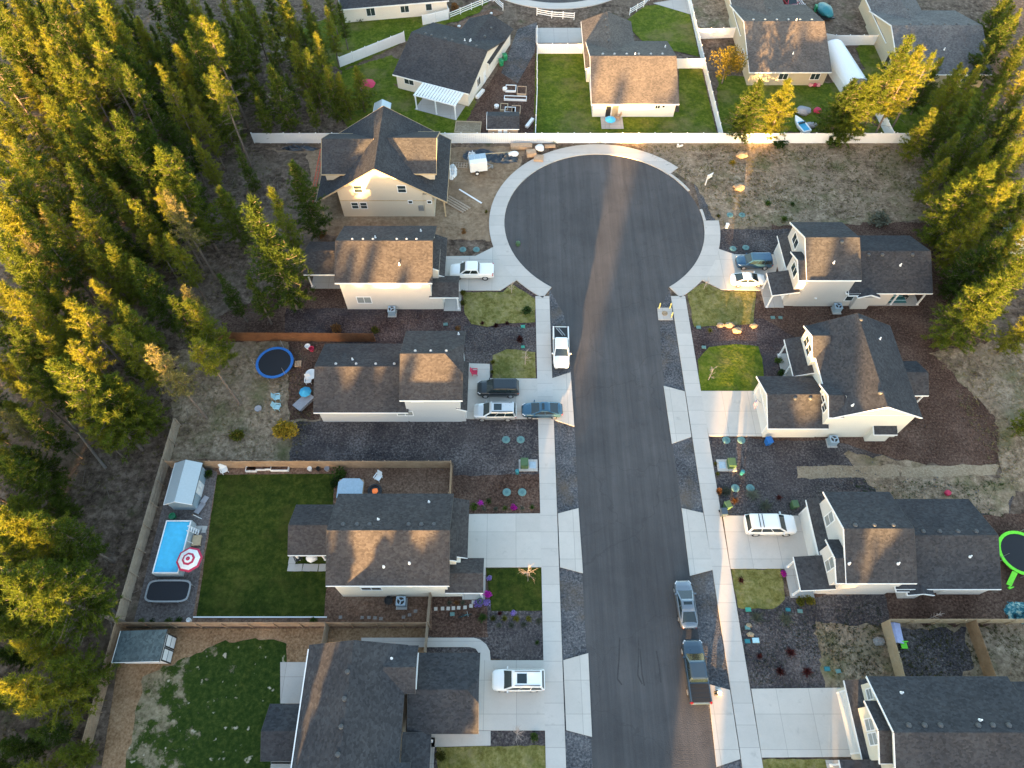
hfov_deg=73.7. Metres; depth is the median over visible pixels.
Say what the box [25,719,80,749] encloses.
pine tree
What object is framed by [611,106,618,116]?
door
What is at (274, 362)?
trampoline
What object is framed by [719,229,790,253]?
gravel
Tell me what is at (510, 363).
lawn
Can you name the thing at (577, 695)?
driveway apron
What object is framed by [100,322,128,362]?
pine tree
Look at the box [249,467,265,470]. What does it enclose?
planter box
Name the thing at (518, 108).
raised bed
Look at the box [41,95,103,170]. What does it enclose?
pine tree
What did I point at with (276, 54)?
pine tree
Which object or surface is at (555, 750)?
sidewalk
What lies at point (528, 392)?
driveway
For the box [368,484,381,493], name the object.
fire pit
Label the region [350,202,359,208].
window
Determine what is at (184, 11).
pine tree
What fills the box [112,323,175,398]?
pine tree
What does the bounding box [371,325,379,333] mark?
shrub
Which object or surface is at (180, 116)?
pine tree
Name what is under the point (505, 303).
lawn
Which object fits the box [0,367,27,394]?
pine tree
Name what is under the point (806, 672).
shrub
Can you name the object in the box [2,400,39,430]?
pine tree
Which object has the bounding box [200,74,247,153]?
pine tree
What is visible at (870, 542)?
house
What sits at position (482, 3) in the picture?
vinyl fence
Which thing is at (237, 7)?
pine tree
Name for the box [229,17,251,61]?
pine tree
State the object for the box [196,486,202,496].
door
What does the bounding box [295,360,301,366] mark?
crate
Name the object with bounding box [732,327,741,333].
boulder
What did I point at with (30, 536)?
pine tree
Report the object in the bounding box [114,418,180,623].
wooden fence
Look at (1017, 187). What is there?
pine tree
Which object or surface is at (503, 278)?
driveway
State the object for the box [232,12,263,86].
pine tree
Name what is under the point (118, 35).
pine tree
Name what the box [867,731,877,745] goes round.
window
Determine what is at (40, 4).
pine tree
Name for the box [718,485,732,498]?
shrub
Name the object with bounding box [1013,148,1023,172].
pine tree
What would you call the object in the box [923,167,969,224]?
pine tree
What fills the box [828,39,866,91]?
storage canopy
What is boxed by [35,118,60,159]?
pine tree
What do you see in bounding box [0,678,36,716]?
pine tree
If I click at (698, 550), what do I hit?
driveway apron
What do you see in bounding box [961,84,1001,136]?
pine tree
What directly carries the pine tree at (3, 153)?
on the ground at (140, 468)
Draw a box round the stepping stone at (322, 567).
[318,564,325,570]
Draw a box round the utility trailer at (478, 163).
[468,153,492,175]
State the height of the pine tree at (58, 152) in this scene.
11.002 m
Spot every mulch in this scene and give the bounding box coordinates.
[218,284,357,343]
[288,341,329,419]
[428,595,487,637]
[453,474,539,513]
[455,9,502,28]
[718,221,999,465]
[802,513,1023,626]
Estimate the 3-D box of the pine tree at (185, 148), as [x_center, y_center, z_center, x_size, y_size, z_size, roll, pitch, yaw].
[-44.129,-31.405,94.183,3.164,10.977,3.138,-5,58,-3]
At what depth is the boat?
104.42 m
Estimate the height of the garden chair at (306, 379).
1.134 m
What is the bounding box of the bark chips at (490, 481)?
[454,475,538,494]
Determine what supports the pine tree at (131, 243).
on the ground at (140, 468)
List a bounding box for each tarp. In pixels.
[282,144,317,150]
[449,164,456,179]
[463,149,497,161]
[491,153,517,163]
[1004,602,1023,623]
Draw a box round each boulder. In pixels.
[716,322,724,327]
[725,322,734,327]
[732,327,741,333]
[733,184,744,191]
[736,151,747,158]
[746,632,753,636]
[749,323,757,328]
[873,636,884,645]
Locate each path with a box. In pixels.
[797,464,899,478]
[900,464,999,477]
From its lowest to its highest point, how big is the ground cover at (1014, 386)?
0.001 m
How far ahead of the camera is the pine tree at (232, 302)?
82.21 m
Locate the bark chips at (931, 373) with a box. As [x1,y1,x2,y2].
[780,226,1003,461]
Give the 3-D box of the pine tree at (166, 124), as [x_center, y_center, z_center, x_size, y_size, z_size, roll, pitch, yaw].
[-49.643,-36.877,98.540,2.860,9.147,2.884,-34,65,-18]
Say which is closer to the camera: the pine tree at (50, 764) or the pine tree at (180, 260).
the pine tree at (50, 764)
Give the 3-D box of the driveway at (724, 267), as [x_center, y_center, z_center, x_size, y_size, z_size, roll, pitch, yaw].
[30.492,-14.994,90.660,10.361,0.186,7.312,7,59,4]
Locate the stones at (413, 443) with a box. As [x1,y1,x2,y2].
[298,421,520,475]
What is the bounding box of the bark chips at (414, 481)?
[191,459,452,627]
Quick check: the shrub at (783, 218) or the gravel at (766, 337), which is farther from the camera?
the shrub at (783, 218)
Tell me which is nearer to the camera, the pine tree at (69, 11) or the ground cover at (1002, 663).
the ground cover at (1002, 663)
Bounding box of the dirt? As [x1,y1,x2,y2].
[265,146,524,241]
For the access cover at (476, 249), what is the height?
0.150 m
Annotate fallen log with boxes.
[67,420,106,468]
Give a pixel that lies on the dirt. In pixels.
(483, 187)
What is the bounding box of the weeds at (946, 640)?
[814,622,1021,676]
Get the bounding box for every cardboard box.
[511,143,531,149]
[526,149,535,157]
[534,154,543,161]
[545,144,554,147]
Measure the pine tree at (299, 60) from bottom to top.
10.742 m
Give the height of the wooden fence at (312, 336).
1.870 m
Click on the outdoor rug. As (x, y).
(899, 299)
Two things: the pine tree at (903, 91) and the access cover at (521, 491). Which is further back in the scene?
the pine tree at (903, 91)
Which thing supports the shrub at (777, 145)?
on the ground cover at (696, 158)
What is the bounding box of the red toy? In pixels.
[944,490,951,495]
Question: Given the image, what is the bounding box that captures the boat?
[795,115,811,132]
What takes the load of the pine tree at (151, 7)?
on the ground at (140, 468)
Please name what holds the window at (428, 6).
in the house at (358, 10)
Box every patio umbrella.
[176,547,202,571]
[299,387,310,396]
[362,79,374,88]
[605,116,615,126]
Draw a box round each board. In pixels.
[447,199,465,210]
[447,202,463,212]
[448,195,470,208]
[448,197,467,209]
[459,189,481,202]
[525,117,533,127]
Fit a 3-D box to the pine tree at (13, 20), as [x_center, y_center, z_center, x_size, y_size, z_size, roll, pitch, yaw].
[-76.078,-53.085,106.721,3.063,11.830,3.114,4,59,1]
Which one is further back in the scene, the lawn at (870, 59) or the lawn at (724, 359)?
the lawn at (870, 59)
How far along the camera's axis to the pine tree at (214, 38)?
94.11 m
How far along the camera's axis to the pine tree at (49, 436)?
71.08 m
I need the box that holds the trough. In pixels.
[475,89,484,98]
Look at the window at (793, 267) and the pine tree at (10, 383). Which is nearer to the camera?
the pine tree at (10, 383)
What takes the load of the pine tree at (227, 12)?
on the ground at (140, 468)
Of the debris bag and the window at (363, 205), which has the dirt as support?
the debris bag
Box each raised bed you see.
[454,121,481,132]
[500,103,507,111]
[504,95,526,100]
[504,107,515,111]
[505,85,515,92]
[511,105,520,113]
[517,86,526,95]
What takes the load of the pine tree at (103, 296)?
on the ground at (140, 468)
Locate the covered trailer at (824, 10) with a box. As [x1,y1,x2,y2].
[816,2,834,19]
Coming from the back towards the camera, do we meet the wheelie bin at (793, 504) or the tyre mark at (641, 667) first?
the wheelie bin at (793, 504)
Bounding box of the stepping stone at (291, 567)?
[287,564,295,570]
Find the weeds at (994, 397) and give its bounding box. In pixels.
[937,339,1023,488]
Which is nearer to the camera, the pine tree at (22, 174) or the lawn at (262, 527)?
the lawn at (262, 527)
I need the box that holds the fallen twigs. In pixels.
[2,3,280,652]
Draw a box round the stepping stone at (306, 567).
[302,564,310,570]
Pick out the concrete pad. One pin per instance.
(663, 317)
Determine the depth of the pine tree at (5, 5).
109.10 m
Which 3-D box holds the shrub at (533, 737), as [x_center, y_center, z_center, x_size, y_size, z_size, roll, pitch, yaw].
[2.045,32.126,62.064,0.798,0.668,0.952,-9,59,-5]
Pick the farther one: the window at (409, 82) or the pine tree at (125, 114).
the window at (409, 82)
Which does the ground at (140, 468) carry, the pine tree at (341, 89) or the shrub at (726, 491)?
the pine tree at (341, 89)
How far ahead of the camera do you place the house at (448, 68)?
108.00 m
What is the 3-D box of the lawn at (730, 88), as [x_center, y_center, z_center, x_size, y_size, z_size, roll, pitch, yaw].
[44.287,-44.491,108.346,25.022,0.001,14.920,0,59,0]
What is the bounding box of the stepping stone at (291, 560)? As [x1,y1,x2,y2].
[288,556,295,563]
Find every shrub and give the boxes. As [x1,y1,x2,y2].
[204,469,212,478]
[228,429,244,442]
[330,322,341,332]
[330,477,340,487]
[331,466,346,478]
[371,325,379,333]
[435,748,445,760]
[451,2,458,10]
[469,502,477,509]
[477,613,487,623]
[517,335,522,342]
[520,306,530,314]
[530,733,537,742]
[716,488,722,495]
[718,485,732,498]
[738,576,744,584]
[744,488,762,500]
[748,612,764,623]
[757,499,773,512]
[764,199,770,205]
[773,140,789,148]
[774,357,783,363]
[774,666,786,675]
[776,611,793,627]
[777,369,784,375]
[780,216,790,221]
[785,645,796,659]
[796,596,804,606]
[801,667,813,677]
[804,595,815,604]
[825,140,838,147]
[868,211,892,227]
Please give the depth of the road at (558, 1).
123.13 m
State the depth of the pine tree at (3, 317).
78.05 m
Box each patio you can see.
[270,762,290,767]
[280,662,305,703]
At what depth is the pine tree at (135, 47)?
103.65 m
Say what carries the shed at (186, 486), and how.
on the ground at (140, 468)
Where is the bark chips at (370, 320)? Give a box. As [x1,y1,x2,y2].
[244,243,534,363]
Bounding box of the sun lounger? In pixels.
[194,495,208,514]
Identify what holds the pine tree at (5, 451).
on the ground at (140, 468)
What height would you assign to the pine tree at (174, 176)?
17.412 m
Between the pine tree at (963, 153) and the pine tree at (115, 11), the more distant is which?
the pine tree at (115, 11)
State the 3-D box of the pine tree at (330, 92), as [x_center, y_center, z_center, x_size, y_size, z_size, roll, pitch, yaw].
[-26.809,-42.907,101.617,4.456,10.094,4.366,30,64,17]
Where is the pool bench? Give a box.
[191,535,201,545]
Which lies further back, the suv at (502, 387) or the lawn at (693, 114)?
the lawn at (693, 114)
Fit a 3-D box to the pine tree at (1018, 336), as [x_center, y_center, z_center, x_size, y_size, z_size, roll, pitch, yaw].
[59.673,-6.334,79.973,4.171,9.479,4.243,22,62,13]
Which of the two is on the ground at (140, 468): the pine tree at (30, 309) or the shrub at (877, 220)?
the pine tree at (30, 309)
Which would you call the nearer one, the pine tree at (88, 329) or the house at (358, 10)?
the pine tree at (88, 329)
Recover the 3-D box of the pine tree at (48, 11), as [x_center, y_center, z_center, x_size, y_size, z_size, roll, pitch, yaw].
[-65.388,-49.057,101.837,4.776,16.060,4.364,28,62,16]
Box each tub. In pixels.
[254,405,261,411]
[336,478,364,497]
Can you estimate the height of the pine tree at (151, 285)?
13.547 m
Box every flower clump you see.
[473,599,482,606]
[483,590,491,597]
[483,599,490,605]
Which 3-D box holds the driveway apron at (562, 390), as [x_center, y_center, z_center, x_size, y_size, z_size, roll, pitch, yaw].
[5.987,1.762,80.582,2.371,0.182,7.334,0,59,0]
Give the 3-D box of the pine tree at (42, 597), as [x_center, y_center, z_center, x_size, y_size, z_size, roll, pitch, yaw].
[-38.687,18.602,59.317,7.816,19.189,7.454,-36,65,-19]
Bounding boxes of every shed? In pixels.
[111,629,176,663]
[163,459,205,509]
[373,99,391,111]
[486,112,518,137]
[1001,227,1023,253]
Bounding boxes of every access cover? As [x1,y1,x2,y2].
[473,247,479,251]
[502,436,509,442]
[503,488,510,495]
[517,436,524,442]
[518,488,525,495]
[722,436,729,443]
[731,484,739,491]
[737,436,744,443]
[746,484,754,491]
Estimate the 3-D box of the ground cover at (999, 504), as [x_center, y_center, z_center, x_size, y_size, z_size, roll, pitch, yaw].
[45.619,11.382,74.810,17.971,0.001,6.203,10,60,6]
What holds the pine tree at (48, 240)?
on the ground at (140, 468)
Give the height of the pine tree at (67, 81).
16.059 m
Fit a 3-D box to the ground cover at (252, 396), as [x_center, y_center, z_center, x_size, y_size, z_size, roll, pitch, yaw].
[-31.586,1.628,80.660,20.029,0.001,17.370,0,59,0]
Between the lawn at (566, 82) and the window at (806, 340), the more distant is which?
the lawn at (566, 82)
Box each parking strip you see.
[549,290,592,767]
[660,290,741,767]
[694,184,714,220]
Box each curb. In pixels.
[669,174,689,190]
[700,209,705,220]
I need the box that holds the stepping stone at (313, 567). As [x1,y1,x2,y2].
[310,564,318,570]
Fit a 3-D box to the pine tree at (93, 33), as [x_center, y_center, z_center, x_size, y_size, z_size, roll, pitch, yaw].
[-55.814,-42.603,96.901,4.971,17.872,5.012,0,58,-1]
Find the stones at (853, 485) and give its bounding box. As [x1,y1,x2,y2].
[740,448,995,512]
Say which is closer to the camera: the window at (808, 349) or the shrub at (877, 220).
the window at (808, 349)
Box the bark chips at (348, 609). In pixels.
[322,587,431,629]
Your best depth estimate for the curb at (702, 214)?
95.77 m
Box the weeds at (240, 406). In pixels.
[173,342,314,457]
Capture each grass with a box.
[162,642,283,766]
[470,290,531,321]
[690,286,753,322]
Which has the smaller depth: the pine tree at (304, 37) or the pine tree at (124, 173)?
the pine tree at (124, 173)
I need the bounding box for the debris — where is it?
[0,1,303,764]
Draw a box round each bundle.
[535,144,543,151]
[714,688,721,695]
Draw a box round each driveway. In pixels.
[445,247,516,290]
[466,363,537,418]
[468,513,540,567]
[479,660,544,730]
[701,391,762,436]
[702,249,776,290]
[723,516,807,568]
[751,688,850,757]
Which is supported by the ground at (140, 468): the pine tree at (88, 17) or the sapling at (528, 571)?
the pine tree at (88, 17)
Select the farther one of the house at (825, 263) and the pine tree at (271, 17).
the pine tree at (271, 17)
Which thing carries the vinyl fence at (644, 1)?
on the ground at (140, 468)
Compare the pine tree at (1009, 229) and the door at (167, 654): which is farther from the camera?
the pine tree at (1009, 229)
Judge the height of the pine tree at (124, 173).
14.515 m
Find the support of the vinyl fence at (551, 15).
on the ground at (140, 468)
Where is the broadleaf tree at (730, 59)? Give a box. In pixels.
[709,44,747,83]
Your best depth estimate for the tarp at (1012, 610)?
67.90 m
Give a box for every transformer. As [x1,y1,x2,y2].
[519,458,537,470]
[716,458,736,470]
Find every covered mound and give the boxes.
[796,106,810,115]
[807,122,816,128]
[813,107,821,113]
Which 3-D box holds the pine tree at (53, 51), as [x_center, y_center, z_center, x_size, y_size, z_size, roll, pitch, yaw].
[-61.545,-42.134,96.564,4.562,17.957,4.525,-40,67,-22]
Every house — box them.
[260,640,479,767]
[287,493,485,599]
[303,226,461,310]
[313,331,468,421]
[316,106,450,216]
[339,0,448,22]
[392,14,512,119]
[581,12,679,128]
[725,0,831,84]
[753,313,928,440]
[761,222,932,308]
[784,492,1001,597]
[825,676,1023,767]
[858,0,991,86]
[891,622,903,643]
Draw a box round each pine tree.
[0,0,29,43]
[0,11,60,96]
[0,13,24,42]
[0,38,43,84]
[0,56,50,147]
[0,61,33,115]
[0,82,29,125]
[0,101,52,174]
[0,118,54,197]
[0,139,28,176]
[0,158,84,264]
[0,184,77,285]
[0,229,91,323]
[0,253,56,315]
[0,279,70,353]
[0,287,28,324]
[0,311,35,335]
[0,322,35,371]
[0,352,44,400]
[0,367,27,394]
[0,386,9,428]
[0,407,52,450]
[0,424,11,447]
[0,443,16,474]
[0,454,74,506]
[0,460,42,494]
[0,504,100,566]
[0,510,30,558]
[0,536,34,569]
[0,542,39,569]
[0,558,125,655]
[0,591,12,618]
[0,593,52,622]
[0,609,68,664]
[0,647,33,674]
[0,662,106,736]
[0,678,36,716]
[0,702,9,712]
[0,727,52,765]
[0,750,22,767]
[1,6,47,77]
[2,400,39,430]
[4,321,63,385]
[6,352,66,410]
[6,493,58,524]
[7,0,42,43]
[8,634,79,674]
[9,95,42,139]
[10,138,86,237]
[10,166,47,202]
[10,443,67,479]
[11,0,66,70]
[11,62,42,104]
[11,174,62,220]
[12,557,115,626]
[12,750,67,767]
[14,206,101,307]
[14,379,77,433]
[14,406,83,459]
[18,65,61,128]
[18,290,83,349]
[21,233,77,301]
[24,26,50,65]
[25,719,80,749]
[26,0,54,32]
[26,509,117,569]
[27,112,72,174]
[30,364,78,420]
[31,6,80,82]
[31,159,95,241]
[32,74,81,128]
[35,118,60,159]
[36,0,64,53]
[36,49,73,113]
[36,329,100,367]
[36,553,83,575]
[37,0,58,19]
[38,25,99,112]
[38,202,110,287]
[40,209,97,279]
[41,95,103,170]
[42,2,91,81]
[43,0,94,73]
[43,641,120,700]
[44,355,153,463]
[45,118,110,208]
[46,56,118,140]
[47,14,111,117]
[48,497,84,521]
[49,159,88,211]
[50,287,100,341]
[50,366,110,419]
[52,99,77,137]
[53,136,97,194]
[55,737,101,767]
[57,315,110,370]
[61,0,94,54]
[61,0,97,61]
[62,134,124,222]
[62,162,123,232]
[63,296,138,381]
[63,338,117,388]
[65,23,112,99]
[68,54,119,140]
[68,102,135,199]
[68,121,120,191]
[69,201,134,286]
[71,0,121,68]
[71,387,104,431]
[74,365,151,439]
[75,103,92,125]
[77,417,124,458]
[79,6,121,63]
[79,361,111,389]
[83,100,120,146]
[84,0,118,58]
[84,29,136,118]
[84,63,118,121]
[84,242,136,307]
[85,20,144,116]
[86,0,112,25]
[88,159,138,227]
[88,278,133,328]
[91,42,140,127]
[93,122,146,202]
[96,0,165,89]
[100,216,132,259]
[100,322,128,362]
[103,371,170,438]
[105,177,150,245]
[105,242,163,307]
[106,0,132,48]
[109,331,162,390]
[110,110,178,216]
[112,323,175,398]
[113,223,152,269]
[114,44,175,135]
[114,306,153,344]
[118,108,145,158]
[118,299,174,370]
[119,8,152,69]
[120,0,136,17]
[120,62,161,141]
[123,4,149,52]
[125,50,173,118]
[127,151,183,235]
[127,198,183,272]
[129,257,195,333]
[132,43,159,91]
[133,15,173,83]
[134,116,201,203]
[134,130,157,181]
[143,342,207,420]
[144,0,173,46]
[144,188,182,248]
[145,91,186,157]
[146,41,177,89]
[147,233,181,286]
[149,24,172,67]
[152,144,231,251]
[153,186,206,268]
[155,20,194,103]
[155,61,205,163]
[156,104,178,139]
[157,0,197,65]
[161,190,217,279]
[162,58,192,116]
[162,233,206,300]
[163,83,195,130]
[166,0,196,40]
[167,295,202,350]
[169,153,203,215]
[172,43,214,127]
[172,123,206,187]
[172,147,216,223]
[178,40,206,97]
[179,0,204,42]
[179,283,222,345]
[181,297,237,371]
[184,29,219,111]
[187,0,219,41]
[187,337,240,405]
[188,84,213,141]
[189,14,218,73]
[192,104,225,168]
[192,134,224,192]
[197,15,249,128]
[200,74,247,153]
[201,14,250,113]
[203,1,222,28]
[206,65,252,166]
[213,21,242,90]
[213,185,252,248]
[216,274,249,322]
[219,0,241,41]
[221,21,236,53]
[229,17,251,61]
[231,0,263,72]
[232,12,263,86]
[232,39,255,96]
[235,145,260,198]
[239,194,316,312]
[242,0,253,31]
[244,0,267,59]
[245,275,274,324]
[247,72,274,118]
[254,92,277,138]
[260,11,284,80]
[262,0,285,55]
[265,62,303,132]
[266,185,304,262]
[267,52,285,96]
[274,0,308,53]
[284,0,304,41]
[284,73,301,119]
[285,36,302,90]
[286,159,334,240]
[289,40,321,102]
[297,23,314,65]
[300,0,321,34]
[302,47,329,112]
[303,89,320,132]
[306,13,326,53]
[310,22,330,66]
[312,32,334,82]
[320,66,347,123]
[322,5,343,67]
[324,0,338,34]
[334,71,358,120]
[335,1,350,48]
[349,65,376,111]
[722,77,769,145]
[757,78,797,140]
[811,77,860,144]
[825,73,879,148]
[846,80,879,139]
[857,34,916,129]
[870,43,925,132]
[892,44,921,97]
[892,51,936,127]
[894,107,938,163]
[905,56,944,115]
[908,157,950,206]
[910,159,998,252]
[912,102,959,161]
[916,67,968,134]
[916,132,960,183]
[921,273,1011,354]
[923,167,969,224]
[930,62,963,107]
[931,208,993,270]
[932,89,975,146]
[934,236,1006,306]
[937,182,1013,260]
[940,124,986,187]
[946,138,996,196]
[949,253,1023,325]
[952,64,981,107]
[953,94,999,158]
[960,43,996,92]
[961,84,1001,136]
[962,140,1022,211]
[967,14,1014,81]
[970,108,1022,165]
[970,222,1023,277]
[971,71,1010,112]
[972,178,1023,241]
[977,0,1010,39]
[978,220,1023,268]
[984,44,1023,94]
[985,85,1023,134]
[991,106,1023,152]
[992,315,1023,355]
[993,7,1023,57]
[993,137,1023,192]
[994,4,1015,35]
[995,0,1014,19]
[996,190,1023,232]
[998,224,1023,263]
[998,264,1023,299]
[999,70,1023,109]
[1000,37,1023,63]
[1001,16,1019,49]
[1001,36,1023,70]
[1007,409,1023,438]
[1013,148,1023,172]
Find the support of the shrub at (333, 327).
on the mulch at (255, 324)
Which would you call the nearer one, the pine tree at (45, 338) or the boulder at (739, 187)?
the pine tree at (45, 338)
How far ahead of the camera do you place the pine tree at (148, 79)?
99.84 m
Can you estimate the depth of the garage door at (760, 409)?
78.51 m
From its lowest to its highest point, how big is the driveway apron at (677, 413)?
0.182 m
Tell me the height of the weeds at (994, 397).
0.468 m
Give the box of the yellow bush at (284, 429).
[271,418,298,440]
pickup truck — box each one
[450,261,493,280]
[552,326,570,368]
[673,580,697,629]
[681,639,712,704]
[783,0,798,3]
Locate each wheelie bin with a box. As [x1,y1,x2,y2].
[498,58,503,66]
[502,52,507,60]
[719,508,727,516]
[721,500,732,509]
[763,436,773,445]
[788,500,799,509]
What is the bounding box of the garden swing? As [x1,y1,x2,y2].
[293,394,313,413]
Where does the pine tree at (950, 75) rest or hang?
on the ground at (140, 468)
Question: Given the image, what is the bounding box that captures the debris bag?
[508,151,518,156]
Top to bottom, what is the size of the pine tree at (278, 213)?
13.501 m
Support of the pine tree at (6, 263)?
on the ground at (140, 468)
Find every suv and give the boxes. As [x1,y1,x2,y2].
[473,401,516,421]
[477,378,518,397]
[492,666,544,692]
[735,252,773,269]
[743,511,796,536]
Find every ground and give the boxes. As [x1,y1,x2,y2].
[0,0,1023,767]
[102,628,425,767]
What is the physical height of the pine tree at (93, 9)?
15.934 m
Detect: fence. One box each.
[74,623,123,767]
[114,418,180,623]
[117,622,429,627]
[164,460,451,467]
[218,332,374,341]
[250,132,910,142]
[311,149,320,201]
[321,623,329,642]
[338,31,404,66]
[422,6,449,24]
[424,592,431,652]
[448,462,451,493]
[449,0,502,18]
[535,26,537,141]
[537,8,574,18]
[537,43,582,53]
[629,0,649,14]
[677,58,705,68]
[688,0,722,132]
[698,27,735,38]
[827,34,878,45]
[875,113,894,132]
[881,619,904,675]
[890,619,1023,624]
[966,619,995,675]
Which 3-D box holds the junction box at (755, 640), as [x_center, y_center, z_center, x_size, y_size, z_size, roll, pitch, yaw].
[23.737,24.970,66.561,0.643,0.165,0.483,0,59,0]
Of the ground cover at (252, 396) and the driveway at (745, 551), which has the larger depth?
the ground cover at (252, 396)
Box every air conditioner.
[387,306,396,316]
[396,596,407,609]
[825,435,839,447]
[830,303,842,313]
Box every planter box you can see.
[245,467,256,471]
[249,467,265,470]
[270,467,289,471]
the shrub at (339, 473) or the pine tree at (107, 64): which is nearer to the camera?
the shrub at (339, 473)
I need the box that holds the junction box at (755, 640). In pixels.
[752,638,759,642]
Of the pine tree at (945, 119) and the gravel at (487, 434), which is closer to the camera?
the gravel at (487, 434)
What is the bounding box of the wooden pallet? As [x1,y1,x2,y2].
[453,162,467,167]
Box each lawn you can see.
[125,638,286,767]
[196,474,334,615]
[303,0,487,69]
[331,55,480,132]
[436,745,545,767]
[463,285,535,326]
[486,567,541,610]
[492,349,535,377]
[533,53,591,132]
[591,68,715,132]
[627,5,698,55]
[688,283,755,326]
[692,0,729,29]
[698,344,763,390]
[716,74,880,132]
[731,569,784,608]
[762,759,826,767]
[855,45,983,133]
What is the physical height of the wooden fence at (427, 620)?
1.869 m
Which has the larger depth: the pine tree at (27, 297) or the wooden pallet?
the wooden pallet
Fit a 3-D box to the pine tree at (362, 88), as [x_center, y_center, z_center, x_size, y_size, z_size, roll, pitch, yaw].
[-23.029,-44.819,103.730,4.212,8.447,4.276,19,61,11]
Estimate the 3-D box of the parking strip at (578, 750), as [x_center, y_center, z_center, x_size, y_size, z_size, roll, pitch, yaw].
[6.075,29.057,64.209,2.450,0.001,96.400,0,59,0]
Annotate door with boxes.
[161,647,173,663]
[164,633,176,649]
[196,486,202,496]
[198,480,203,490]
[483,70,485,83]
[605,106,610,116]
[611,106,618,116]
[754,388,766,431]
[774,244,783,270]
[799,509,816,555]
[837,691,858,752]
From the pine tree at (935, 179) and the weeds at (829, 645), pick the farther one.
the pine tree at (935, 179)
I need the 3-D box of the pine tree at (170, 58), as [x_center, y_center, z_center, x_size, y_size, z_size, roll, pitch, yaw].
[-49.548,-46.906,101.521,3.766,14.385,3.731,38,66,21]
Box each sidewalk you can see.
[361,638,490,659]
[431,731,490,746]
[489,144,677,297]
[505,0,610,9]
[535,296,565,767]
[536,28,582,42]
[654,0,689,13]
[670,220,719,295]
[671,296,762,767]
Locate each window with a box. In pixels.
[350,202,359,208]
[352,185,363,192]
[356,297,372,303]
[359,202,367,208]
[359,587,382,590]
[366,8,375,16]
[396,185,406,192]
[397,411,413,415]
[400,5,409,12]
[404,79,413,85]
[425,3,432,10]
[477,76,480,87]
[777,74,788,79]
[790,260,796,278]
[791,231,798,250]
[803,334,809,348]
[805,342,810,356]
[809,74,820,79]
[821,393,824,404]
[821,401,827,413]
[824,510,834,527]
[824,556,833,572]
[843,296,853,300]
[863,717,875,731]
[865,687,873,700]
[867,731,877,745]
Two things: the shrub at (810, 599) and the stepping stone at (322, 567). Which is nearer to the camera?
the shrub at (810, 599)
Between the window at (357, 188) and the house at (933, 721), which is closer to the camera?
the house at (933, 721)
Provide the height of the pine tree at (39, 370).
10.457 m
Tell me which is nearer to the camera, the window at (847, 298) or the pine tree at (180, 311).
the pine tree at (180, 311)
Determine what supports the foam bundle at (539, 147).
on the cardboard box at (530, 153)
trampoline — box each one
[144,579,194,604]
[251,340,294,381]
[999,529,1023,585]
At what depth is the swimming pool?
70.37 m
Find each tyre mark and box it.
[617,638,621,684]
[637,638,642,683]
[639,649,644,685]
[656,651,661,682]
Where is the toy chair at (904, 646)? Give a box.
[900,641,907,648]
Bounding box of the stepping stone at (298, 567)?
[295,564,302,570]
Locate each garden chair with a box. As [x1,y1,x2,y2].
[218,464,228,474]
[270,401,281,410]
[271,393,280,401]
[293,556,302,562]
[304,373,311,384]
[373,470,382,482]
[470,367,477,375]
[615,112,621,120]
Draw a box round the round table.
[305,369,313,378]
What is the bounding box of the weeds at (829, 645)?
[735,600,882,686]
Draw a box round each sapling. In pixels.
[513,724,525,744]
[521,563,534,580]
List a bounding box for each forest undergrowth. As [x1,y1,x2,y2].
[0,0,304,761]
[896,80,1023,332]
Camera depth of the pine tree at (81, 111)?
92.09 m
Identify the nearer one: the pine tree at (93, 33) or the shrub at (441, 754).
the shrub at (441, 754)
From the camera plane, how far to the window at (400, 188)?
91.41 m
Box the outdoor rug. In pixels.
[888,295,906,302]
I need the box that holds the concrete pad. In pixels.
[657,308,672,319]
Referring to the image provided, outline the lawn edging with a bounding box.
[193,616,326,617]
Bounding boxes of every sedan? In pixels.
[521,400,562,418]
[730,271,765,287]
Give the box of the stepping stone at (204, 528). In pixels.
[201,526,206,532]
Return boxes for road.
[505,155,715,767]
[532,0,584,2]
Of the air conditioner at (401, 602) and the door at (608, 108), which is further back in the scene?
the door at (608, 108)
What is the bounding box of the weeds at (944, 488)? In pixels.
[851,480,1004,515]
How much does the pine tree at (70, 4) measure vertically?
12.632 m
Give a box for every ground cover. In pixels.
[170,341,320,460]
[633,143,928,229]
[814,621,1023,687]
[844,450,1012,515]
[929,340,1023,495]
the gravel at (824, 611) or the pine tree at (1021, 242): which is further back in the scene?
the pine tree at (1021, 242)
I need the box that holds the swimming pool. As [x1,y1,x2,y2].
[152,515,201,576]
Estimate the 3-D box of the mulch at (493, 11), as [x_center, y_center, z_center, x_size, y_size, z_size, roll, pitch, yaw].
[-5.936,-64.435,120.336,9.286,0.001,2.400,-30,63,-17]
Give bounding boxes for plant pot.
[168,513,175,519]
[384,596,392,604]
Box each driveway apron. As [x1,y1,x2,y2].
[552,372,573,426]
[558,508,582,572]
[563,653,591,736]
[664,386,690,443]
[682,508,712,575]
[710,685,739,766]
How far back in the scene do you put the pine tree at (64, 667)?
60.42 m
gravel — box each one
[134,468,216,621]
[285,284,537,378]
[289,419,538,475]
[427,603,542,659]
[434,731,544,767]
[463,326,536,374]
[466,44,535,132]
[501,22,536,82]
[689,318,793,375]
[709,436,1013,517]
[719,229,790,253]
[736,594,888,693]
[898,627,973,675]
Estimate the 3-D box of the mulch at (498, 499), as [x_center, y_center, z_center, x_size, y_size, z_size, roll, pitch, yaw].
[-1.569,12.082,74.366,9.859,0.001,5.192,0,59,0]

